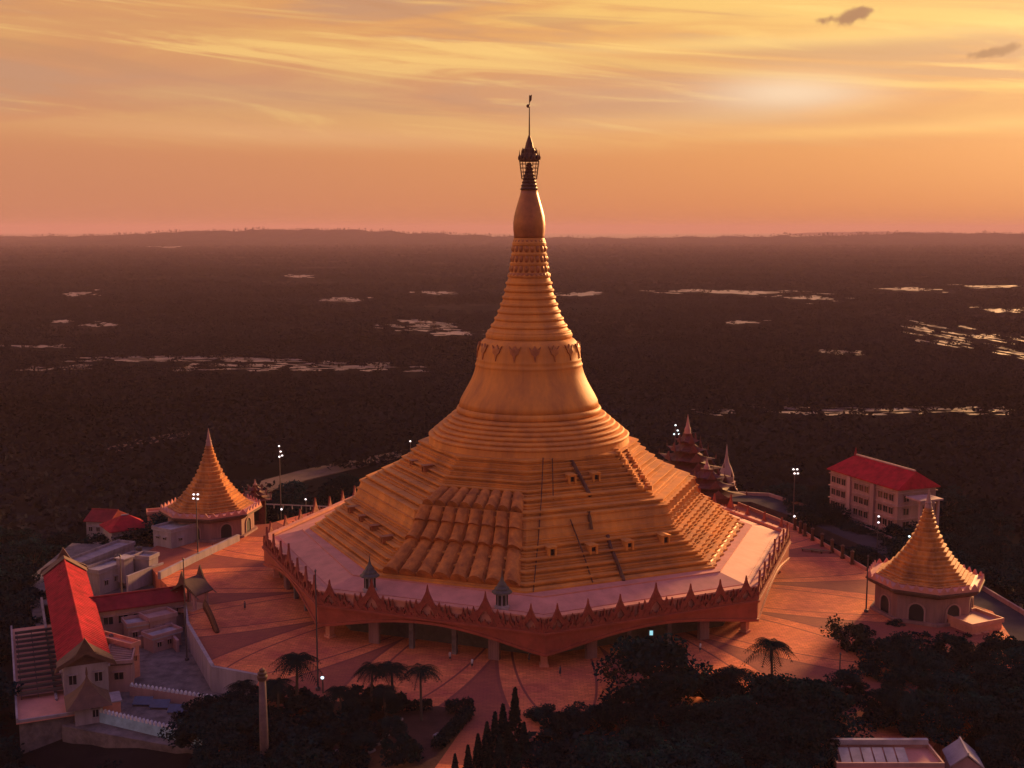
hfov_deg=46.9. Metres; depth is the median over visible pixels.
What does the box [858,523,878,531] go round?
tree
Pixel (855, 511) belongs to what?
window
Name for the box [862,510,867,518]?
window
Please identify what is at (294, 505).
back railing
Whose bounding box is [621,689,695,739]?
tree
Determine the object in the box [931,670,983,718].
tree
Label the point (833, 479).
window
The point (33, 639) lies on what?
solar panel
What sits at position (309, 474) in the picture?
dirt path
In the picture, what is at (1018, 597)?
tree
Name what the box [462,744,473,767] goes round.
cypress tree
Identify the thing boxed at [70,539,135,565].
white shed
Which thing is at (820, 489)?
tree
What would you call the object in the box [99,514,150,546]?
red hip house
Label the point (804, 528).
fence post
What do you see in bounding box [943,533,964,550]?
tree
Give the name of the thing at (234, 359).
tidal water
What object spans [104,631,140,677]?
stair tower
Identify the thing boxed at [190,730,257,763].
tree
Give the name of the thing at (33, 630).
solar panel
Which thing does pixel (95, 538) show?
tree
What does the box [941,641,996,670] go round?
tree
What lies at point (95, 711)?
window
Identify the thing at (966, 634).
tree
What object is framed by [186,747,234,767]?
tree
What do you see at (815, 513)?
tree
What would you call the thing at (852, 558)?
fence post
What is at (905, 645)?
tree
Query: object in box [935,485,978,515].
tree
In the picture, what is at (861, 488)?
window
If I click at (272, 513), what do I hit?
tree
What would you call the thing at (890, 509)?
window
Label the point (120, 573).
flag pole
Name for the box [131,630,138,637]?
window
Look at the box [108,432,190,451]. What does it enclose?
dirt path
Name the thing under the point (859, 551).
tree
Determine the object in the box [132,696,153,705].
court panel
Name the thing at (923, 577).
pagoda
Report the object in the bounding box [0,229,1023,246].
hills
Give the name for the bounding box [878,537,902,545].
tree
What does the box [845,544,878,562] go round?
tree
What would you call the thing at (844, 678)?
tree
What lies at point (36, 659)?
solar panel
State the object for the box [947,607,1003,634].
canopy block
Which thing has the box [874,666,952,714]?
tree
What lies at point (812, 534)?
fence post
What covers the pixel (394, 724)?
tree
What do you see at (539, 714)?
tree
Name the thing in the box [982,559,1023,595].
tree
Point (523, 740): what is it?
cypress tree
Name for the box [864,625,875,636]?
tree
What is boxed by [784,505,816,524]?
tree
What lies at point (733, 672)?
tree
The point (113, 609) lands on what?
roofed corridor
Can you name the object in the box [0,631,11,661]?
tree
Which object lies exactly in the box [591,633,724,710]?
tree
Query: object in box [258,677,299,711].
palm tree
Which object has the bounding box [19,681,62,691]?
solar panel
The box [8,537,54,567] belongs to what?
tree
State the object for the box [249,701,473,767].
lawn
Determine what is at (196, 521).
light mast
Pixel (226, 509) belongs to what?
pagoda
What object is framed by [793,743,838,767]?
tree
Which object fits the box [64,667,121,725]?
pavilion
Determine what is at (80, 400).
mangrove forest
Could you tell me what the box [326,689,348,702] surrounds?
tree
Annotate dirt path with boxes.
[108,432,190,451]
[242,450,401,492]
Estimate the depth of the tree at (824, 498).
305.02 m
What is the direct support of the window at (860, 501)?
in the hostel block at (866, 490)
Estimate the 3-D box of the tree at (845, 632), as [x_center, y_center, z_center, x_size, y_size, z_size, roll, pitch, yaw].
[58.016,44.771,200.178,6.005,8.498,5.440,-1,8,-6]
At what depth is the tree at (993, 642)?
195.35 m
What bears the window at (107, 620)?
in the roofed corridor
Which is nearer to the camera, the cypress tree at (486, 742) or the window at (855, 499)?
the cypress tree at (486, 742)
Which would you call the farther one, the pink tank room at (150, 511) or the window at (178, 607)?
the pink tank room at (150, 511)
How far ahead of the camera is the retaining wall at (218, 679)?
190.60 m
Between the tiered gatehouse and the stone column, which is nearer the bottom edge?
the stone column
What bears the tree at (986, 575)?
on the ground at (60, 754)
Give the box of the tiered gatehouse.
[689,460,747,506]
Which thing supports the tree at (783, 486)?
on the ground at (60, 754)
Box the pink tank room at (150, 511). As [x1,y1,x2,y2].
[146,508,160,546]
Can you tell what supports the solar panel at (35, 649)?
on the flat annex
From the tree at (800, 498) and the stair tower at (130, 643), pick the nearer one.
the stair tower at (130, 643)
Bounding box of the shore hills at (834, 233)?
[788,231,963,235]
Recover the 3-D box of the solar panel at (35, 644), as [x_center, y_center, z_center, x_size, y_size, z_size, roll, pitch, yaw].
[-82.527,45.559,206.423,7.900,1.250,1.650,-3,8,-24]
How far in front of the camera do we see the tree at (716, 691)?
173.38 m
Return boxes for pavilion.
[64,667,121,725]
[170,565,216,612]
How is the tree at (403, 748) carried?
on the lawn at (436, 719)
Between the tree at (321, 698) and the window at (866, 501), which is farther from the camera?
the window at (866, 501)
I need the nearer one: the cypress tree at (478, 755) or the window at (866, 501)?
the cypress tree at (478, 755)
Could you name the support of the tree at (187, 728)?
on the ground at (60, 754)
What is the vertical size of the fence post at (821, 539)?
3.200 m
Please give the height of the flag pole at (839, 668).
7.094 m
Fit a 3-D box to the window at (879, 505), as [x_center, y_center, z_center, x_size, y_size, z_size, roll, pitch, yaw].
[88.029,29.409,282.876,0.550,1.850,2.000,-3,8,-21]
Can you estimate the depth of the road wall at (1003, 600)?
234.49 m
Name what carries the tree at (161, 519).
on the ground at (60, 754)
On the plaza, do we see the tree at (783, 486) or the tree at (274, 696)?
the tree at (274, 696)
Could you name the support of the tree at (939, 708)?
on the plaza
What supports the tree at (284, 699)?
on the plaza
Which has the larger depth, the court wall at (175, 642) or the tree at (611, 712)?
the court wall at (175, 642)
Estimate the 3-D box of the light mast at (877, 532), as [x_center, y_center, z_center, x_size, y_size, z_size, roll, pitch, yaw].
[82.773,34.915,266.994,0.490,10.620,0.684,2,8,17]
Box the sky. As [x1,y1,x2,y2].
[0,0,1023,232]
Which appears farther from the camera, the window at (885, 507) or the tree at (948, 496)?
the tree at (948, 496)
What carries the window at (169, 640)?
in the court room
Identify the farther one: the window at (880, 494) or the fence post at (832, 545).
the window at (880, 494)
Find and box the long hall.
[40,548,116,700]
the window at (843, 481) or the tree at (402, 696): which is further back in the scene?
the window at (843, 481)
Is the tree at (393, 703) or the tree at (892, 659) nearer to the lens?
the tree at (393, 703)
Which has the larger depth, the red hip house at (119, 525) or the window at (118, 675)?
the red hip house at (119, 525)
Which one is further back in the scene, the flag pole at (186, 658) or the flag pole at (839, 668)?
the flag pole at (186, 658)
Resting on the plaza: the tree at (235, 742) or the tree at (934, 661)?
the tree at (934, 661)
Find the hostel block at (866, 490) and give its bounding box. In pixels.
[827,448,942,537]
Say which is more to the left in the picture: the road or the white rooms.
the white rooms
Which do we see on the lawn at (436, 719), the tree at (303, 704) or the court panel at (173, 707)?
the tree at (303, 704)
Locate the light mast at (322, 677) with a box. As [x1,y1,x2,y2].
[321,676,323,692]
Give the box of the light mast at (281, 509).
[278,445,282,519]
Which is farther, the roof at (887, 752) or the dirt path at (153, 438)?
the dirt path at (153, 438)
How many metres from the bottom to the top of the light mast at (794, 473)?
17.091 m
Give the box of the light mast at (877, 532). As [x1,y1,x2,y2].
[876,515,879,547]
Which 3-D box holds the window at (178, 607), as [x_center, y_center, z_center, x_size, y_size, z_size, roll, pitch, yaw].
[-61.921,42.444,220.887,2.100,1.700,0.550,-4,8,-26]
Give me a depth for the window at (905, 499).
277.46 m
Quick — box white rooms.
[86,551,139,594]
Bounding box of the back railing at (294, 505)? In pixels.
[266,504,326,509]
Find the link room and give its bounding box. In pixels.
[133,551,159,584]
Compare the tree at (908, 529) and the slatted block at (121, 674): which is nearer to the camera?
the slatted block at (121, 674)
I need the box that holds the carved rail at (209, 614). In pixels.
[203,599,219,632]
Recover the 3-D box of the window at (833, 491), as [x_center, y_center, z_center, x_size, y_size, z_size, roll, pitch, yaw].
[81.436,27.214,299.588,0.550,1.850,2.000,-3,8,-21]
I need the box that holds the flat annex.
[10,624,74,753]
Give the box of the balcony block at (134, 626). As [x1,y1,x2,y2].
[121,615,149,638]
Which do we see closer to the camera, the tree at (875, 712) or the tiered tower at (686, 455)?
the tree at (875, 712)
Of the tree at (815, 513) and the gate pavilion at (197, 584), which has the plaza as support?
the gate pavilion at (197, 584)
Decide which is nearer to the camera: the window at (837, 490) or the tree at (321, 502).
the window at (837, 490)
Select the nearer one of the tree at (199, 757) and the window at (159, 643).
the tree at (199, 757)
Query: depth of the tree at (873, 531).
279.12 m
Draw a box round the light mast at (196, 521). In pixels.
[192,493,198,552]
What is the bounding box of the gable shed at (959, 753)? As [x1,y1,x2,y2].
[942,736,984,767]
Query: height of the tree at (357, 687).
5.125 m
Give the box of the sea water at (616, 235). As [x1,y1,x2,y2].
[0,233,1023,238]
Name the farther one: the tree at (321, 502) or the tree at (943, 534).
the tree at (321, 502)
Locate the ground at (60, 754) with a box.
[0,244,1023,767]
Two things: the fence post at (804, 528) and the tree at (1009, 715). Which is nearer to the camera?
the tree at (1009, 715)
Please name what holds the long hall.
on the court terrace
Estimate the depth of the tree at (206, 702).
168.34 m
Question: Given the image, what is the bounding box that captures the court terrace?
[30,543,223,753]
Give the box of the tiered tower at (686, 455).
[659,416,732,478]
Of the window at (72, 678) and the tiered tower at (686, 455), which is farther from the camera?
the tiered tower at (686, 455)
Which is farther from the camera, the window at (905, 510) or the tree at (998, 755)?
the window at (905, 510)
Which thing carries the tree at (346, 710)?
on the lawn at (436, 719)
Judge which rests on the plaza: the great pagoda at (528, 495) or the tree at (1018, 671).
the great pagoda at (528, 495)
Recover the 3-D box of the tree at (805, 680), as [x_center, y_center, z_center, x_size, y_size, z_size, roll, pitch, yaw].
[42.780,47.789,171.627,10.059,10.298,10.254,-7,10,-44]
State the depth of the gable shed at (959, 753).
156.64 m
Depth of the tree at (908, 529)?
274.94 m
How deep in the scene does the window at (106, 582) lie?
241.83 m
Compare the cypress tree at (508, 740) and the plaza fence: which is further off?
the plaza fence
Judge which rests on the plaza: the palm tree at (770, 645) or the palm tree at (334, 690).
the palm tree at (770, 645)
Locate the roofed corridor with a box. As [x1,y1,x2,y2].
[89,585,186,635]
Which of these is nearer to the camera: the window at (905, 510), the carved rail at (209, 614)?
the carved rail at (209, 614)
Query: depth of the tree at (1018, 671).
180.52 m
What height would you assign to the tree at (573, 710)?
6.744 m
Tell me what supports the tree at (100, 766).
on the ground at (60, 754)
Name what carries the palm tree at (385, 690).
on the lawn at (436, 719)
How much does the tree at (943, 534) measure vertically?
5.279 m
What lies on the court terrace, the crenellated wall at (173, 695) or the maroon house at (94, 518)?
the crenellated wall at (173, 695)
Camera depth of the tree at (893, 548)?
258.74 m
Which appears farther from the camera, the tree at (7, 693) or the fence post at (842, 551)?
the fence post at (842, 551)
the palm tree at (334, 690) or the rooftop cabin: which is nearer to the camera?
the palm tree at (334, 690)
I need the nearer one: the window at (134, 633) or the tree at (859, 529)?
the window at (134, 633)
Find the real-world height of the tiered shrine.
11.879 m
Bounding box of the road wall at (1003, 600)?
[740,492,1023,614]
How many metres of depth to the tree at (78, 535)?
299.92 m
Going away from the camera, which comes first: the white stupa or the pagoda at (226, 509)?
the pagoda at (226, 509)
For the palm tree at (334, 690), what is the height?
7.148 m
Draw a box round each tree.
[0,571,40,593]
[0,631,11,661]
[0,634,11,666]
[0,667,24,710]
[1,612,49,634]
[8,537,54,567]
[13,570,43,591]
[16,587,46,608]
[38,543,69,563]
[43,531,75,551]
[47,533,80,543]
[76,532,108,544]
[95,758,123,767]
[103,528,153,545]
[142,513,167,534]
[157,706,247,750]
[168,693,238,741]
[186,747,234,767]
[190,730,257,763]
[195,700,258,747]
[210,709,256,744]
[219,690,258,710]
[223,679,258,699]
[236,488,276,513]
[249,681,282,702]
[250,713,295,734]
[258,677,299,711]
[258,721,288,745]
[266,492,304,518]
[266,503,278,516]
[267,703,292,718]
[269,652,322,713]
[271,479,311,516]
[274,686,312,705]
[285,691,322,714]
[308,694,332,709]
[310,700,367,732]
[311,487,347,507]
[317,473,359,502]
[321,686,357,731]
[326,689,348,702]
[342,684,377,715]
[343,691,372,707]
[351,662,395,718]
[367,684,399,716]
[368,661,412,696]
[374,694,402,715]
[378,715,408,742]
[379,733,423,766]
[389,691,410,713]
[398,663,442,720]
[451,753,458,767]
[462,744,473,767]
[472,733,484,767]
[479,721,494,763]
[490,711,499,761]
[496,703,506,741]
[501,721,513,767]
[508,687,521,742]
[509,727,561,762]
[518,721,529,757]
[522,703,564,729]
[540,711,589,745]
[561,701,606,722]
[581,688,659,734]
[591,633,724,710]
[603,661,623,689]
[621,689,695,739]
[670,670,749,706]
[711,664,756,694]
[735,672,812,716]
[740,637,799,673]
[763,482,807,496]
[782,493,810,508]
[783,676,847,720]
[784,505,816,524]
[784,679,876,741]
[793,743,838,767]
[796,504,826,532]
[804,501,830,513]
[811,493,829,504]
[812,484,829,492]
[812,502,851,524]
[819,613,875,652]
[823,668,870,703]
[826,515,850,526]
[833,518,859,528]
[836,624,869,651]
[839,521,862,530]
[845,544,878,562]
[845,546,872,565]
[848,649,929,688]
[850,525,872,534]
[855,631,933,671]
[856,686,929,732]
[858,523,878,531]
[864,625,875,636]
[868,529,883,534]
[871,532,892,539]
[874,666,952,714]
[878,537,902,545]
[879,523,903,537]
[879,536,907,558]
[885,619,905,627]
[890,687,967,746]
[894,520,917,541]
[895,630,932,645]
[901,651,955,682]
[928,633,979,665]
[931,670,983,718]
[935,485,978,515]
[936,631,971,636]
[939,514,964,533]
[939,530,956,545]
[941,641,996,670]
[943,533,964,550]
[952,549,979,566]
[952,661,1022,690]
[952,691,1002,751]
[960,563,986,584]
[965,556,990,575]
[966,661,1010,689]
[966,703,1023,747]
[975,734,1017,767]
[976,631,1023,659]
[978,566,992,585]
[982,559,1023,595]
[986,647,1023,668]
[997,571,1023,603]
[1002,662,1023,685]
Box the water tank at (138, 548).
[135,546,141,551]
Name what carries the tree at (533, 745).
on the plaza
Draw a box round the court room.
[141,623,182,652]
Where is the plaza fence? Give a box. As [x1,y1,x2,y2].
[738,502,866,570]
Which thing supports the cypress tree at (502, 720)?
on the plaza
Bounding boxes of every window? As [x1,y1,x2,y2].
[67,673,77,685]
[91,707,99,717]
[93,670,103,681]
[102,615,113,625]
[103,578,109,585]
[112,671,124,680]
[117,613,128,623]
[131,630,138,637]
[156,640,163,647]
[166,637,172,644]
[175,606,183,614]
[830,487,835,494]
[831,475,835,482]
[834,488,840,496]
[835,476,840,484]
[839,490,845,498]
[841,478,845,485]
[852,494,857,502]
[853,482,858,489]
[853,507,857,514]
[856,508,862,516]
[857,483,863,491]
[857,496,863,504]
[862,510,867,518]
[863,485,869,493]
[864,498,868,505]
[876,489,882,497]
[876,502,881,510]
[881,517,887,524]
[882,491,888,499]
[882,504,887,512]
[888,493,894,501]
[888,506,893,514]
[902,507,909,515]
[903,494,909,502]
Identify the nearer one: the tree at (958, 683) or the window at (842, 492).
the tree at (958, 683)
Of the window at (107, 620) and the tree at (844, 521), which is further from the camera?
the tree at (844, 521)
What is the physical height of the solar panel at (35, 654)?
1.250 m
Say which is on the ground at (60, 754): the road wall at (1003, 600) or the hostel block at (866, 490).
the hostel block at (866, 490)
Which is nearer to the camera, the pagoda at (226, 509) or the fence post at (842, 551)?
the fence post at (842, 551)
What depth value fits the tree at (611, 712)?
164.91 m
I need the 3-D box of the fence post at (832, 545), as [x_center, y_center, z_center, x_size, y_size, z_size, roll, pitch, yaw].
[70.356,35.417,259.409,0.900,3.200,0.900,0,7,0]
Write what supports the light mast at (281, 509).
on the ground at (60, 754)
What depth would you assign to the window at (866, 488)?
287.25 m
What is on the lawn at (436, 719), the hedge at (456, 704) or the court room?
the hedge at (456, 704)
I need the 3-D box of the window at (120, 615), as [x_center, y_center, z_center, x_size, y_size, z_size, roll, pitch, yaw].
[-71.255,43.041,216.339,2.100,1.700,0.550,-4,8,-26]
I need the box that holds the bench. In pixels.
[801,548,822,553]
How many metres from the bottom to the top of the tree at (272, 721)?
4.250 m
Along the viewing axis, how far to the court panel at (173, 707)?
182.08 m
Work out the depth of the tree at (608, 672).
181.26 m
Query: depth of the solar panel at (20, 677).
191.32 m
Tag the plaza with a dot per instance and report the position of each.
(810, 592)
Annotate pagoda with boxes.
[159,428,261,542]
[262,95,790,666]
[865,489,984,627]
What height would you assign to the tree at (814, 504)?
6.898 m
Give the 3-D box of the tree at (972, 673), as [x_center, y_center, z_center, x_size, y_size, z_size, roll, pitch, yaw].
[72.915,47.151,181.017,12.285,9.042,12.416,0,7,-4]
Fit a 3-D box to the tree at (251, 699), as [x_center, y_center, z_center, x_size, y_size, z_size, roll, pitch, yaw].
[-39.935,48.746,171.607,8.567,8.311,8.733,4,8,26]
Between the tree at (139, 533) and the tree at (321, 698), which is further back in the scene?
the tree at (139, 533)
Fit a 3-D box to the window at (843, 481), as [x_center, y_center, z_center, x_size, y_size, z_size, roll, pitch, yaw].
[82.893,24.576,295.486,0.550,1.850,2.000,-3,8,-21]
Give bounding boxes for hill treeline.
[2,227,1023,238]
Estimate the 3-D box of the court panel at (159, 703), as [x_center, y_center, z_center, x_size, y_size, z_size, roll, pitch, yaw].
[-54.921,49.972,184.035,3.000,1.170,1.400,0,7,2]
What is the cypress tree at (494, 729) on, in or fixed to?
on the plaza
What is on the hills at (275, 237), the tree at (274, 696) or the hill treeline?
the hill treeline
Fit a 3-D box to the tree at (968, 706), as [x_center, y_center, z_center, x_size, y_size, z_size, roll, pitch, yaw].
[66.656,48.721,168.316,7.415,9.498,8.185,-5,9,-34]
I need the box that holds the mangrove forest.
[0,242,1023,539]
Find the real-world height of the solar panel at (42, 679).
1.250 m
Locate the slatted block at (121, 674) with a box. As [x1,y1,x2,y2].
[108,644,135,691]
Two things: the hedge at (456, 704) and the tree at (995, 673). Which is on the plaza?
the tree at (995, 673)
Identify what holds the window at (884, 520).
in the hostel block at (866, 490)
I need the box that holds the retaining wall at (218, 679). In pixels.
[183,603,258,693]
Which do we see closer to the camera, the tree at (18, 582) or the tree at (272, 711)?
the tree at (272, 711)
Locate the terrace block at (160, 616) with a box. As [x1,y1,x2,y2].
[138,606,177,628]
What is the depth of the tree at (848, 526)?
284.01 m
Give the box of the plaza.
[149,504,1012,767]
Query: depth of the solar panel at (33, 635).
209.90 m
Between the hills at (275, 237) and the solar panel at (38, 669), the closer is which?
the solar panel at (38, 669)
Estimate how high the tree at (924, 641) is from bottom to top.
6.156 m
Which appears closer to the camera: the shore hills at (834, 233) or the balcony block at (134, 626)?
the balcony block at (134, 626)
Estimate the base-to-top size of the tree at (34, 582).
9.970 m
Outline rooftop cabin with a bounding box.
[114,554,134,582]
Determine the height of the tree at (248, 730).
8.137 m
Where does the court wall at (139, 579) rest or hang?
on the plaza
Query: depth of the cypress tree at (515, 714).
159.49 m
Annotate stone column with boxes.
[257,668,268,756]
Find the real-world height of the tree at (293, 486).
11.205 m
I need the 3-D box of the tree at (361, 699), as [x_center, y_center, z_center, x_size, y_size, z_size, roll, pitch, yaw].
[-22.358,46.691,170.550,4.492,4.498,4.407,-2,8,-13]
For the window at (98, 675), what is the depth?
185.33 m
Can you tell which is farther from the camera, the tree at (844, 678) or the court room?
the court room
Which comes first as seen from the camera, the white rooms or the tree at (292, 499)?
the white rooms
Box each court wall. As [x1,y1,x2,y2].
[126,562,163,591]
[138,635,179,651]
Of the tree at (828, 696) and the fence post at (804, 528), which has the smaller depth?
the tree at (828, 696)
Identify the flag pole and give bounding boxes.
[119,555,121,592]
[182,558,188,660]
[314,569,320,690]
[838,652,841,690]
[864,555,868,612]
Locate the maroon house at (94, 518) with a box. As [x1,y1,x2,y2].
[83,508,126,543]
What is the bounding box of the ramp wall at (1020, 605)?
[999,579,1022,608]
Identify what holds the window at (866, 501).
in the hostel block at (866, 490)
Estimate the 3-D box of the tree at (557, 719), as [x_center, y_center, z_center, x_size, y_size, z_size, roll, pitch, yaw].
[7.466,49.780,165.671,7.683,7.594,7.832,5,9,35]
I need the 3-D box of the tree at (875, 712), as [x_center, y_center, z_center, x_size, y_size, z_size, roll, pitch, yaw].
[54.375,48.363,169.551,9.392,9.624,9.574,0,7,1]
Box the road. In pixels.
[732,495,1023,640]
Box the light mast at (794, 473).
[792,468,798,523]
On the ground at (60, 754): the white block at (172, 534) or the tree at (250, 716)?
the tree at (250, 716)
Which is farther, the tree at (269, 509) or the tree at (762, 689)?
the tree at (269, 509)
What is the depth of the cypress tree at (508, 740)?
155.65 m
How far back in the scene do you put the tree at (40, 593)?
238.52 m
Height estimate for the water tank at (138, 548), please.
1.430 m
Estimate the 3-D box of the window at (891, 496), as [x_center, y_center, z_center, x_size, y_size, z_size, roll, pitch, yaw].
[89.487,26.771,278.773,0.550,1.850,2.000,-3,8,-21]
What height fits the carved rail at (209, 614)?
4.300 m
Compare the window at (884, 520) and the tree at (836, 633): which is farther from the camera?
the window at (884, 520)
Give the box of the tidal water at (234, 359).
[11,246,1023,415]
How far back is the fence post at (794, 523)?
278.27 m
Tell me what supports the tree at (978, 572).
on the ground at (60, 754)
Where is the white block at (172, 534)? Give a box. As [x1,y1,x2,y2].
[151,520,196,548]
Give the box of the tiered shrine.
[240,481,271,524]
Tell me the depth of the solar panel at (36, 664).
196.04 m
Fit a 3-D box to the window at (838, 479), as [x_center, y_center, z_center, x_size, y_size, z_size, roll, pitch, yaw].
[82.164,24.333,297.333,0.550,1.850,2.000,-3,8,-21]
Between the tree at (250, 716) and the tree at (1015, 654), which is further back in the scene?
the tree at (1015, 654)
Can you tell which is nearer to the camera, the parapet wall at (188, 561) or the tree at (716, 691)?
the tree at (716, 691)
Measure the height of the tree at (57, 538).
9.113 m
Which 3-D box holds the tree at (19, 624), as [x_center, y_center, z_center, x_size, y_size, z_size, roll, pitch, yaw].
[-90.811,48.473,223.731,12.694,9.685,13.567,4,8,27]
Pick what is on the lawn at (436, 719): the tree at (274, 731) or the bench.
the tree at (274, 731)
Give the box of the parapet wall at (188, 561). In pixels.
[158,534,239,578]
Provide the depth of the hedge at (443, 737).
165.46 m
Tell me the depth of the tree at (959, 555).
247.32 m
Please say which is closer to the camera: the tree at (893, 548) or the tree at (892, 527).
the tree at (893, 548)
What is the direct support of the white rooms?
on the ground at (60, 754)
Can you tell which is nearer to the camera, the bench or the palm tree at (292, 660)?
the palm tree at (292, 660)
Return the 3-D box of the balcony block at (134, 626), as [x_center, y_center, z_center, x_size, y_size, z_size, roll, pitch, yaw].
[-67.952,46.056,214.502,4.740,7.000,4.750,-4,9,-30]
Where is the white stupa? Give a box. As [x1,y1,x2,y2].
[720,447,736,488]
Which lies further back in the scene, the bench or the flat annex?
the bench
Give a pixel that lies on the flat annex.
(42, 718)
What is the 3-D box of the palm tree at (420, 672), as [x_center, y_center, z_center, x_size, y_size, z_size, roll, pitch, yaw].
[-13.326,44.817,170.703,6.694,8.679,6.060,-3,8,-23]
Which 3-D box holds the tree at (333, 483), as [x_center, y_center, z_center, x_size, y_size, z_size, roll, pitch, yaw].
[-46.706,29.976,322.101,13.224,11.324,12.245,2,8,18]
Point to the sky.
(122, 116)
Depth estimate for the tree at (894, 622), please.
212.33 m
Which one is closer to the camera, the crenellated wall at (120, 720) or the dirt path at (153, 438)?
the crenellated wall at (120, 720)
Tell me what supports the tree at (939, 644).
on the plaza
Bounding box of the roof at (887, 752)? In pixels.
[826,738,944,767]
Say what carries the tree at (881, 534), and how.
on the ground at (60, 754)
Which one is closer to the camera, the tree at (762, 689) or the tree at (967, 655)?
the tree at (762, 689)
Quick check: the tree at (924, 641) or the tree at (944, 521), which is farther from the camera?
the tree at (944, 521)
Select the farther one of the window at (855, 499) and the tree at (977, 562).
the window at (855, 499)
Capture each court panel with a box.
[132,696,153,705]
[149,699,170,709]
[167,704,185,713]
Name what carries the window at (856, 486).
in the hostel block at (866, 490)
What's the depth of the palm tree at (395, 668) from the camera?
171.18 m
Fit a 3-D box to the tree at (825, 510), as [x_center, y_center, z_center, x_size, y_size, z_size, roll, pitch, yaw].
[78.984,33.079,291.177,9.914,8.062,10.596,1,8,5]
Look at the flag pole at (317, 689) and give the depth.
180.87 m
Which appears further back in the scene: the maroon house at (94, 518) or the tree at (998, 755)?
the maroon house at (94, 518)
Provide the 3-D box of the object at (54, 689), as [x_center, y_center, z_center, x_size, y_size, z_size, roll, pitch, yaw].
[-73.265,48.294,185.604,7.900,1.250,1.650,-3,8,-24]
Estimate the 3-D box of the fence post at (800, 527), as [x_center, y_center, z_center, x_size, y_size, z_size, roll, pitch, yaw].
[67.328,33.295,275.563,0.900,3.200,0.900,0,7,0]
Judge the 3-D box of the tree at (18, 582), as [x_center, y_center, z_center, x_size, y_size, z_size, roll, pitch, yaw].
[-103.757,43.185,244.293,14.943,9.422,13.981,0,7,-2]
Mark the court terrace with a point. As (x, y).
(171, 668)
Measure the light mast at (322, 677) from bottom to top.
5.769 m
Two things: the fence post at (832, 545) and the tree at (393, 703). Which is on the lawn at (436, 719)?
the tree at (393, 703)
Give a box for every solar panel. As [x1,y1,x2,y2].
[15,627,51,634]
[15,631,51,639]
[15,636,52,644]
[16,640,53,647]
[16,645,54,654]
[16,650,55,658]
[17,655,55,664]
[17,660,56,669]
[17,665,56,673]
[18,671,58,680]
[18,675,61,684]
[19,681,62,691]
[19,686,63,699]
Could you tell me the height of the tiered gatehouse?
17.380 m
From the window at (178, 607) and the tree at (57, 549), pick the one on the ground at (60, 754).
the tree at (57, 549)
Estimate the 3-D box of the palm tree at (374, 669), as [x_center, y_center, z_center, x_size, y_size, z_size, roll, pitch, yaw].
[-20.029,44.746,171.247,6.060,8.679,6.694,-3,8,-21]
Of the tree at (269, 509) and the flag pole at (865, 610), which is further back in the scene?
the tree at (269, 509)
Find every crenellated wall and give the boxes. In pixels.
[99,708,201,745]
[129,682,211,703]
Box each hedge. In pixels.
[392,698,432,713]
[430,705,475,749]
[445,696,474,713]
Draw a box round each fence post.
[793,517,796,529]
[798,520,801,533]
[803,523,806,535]
[810,527,813,540]
[820,533,823,546]
[830,538,833,552]
[840,544,844,558]
[849,549,853,564]
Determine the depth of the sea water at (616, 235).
17983.53 m
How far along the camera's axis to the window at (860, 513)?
289.86 m
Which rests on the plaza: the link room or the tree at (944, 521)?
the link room
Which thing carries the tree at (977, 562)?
on the ground at (60, 754)
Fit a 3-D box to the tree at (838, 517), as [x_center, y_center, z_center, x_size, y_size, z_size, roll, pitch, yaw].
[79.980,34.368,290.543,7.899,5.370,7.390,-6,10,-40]
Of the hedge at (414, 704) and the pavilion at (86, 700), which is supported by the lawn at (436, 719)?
the hedge at (414, 704)
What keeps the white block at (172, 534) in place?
on the plaza
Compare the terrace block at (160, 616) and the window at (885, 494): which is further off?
the window at (885, 494)
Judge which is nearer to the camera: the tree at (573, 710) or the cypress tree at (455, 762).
the cypress tree at (455, 762)

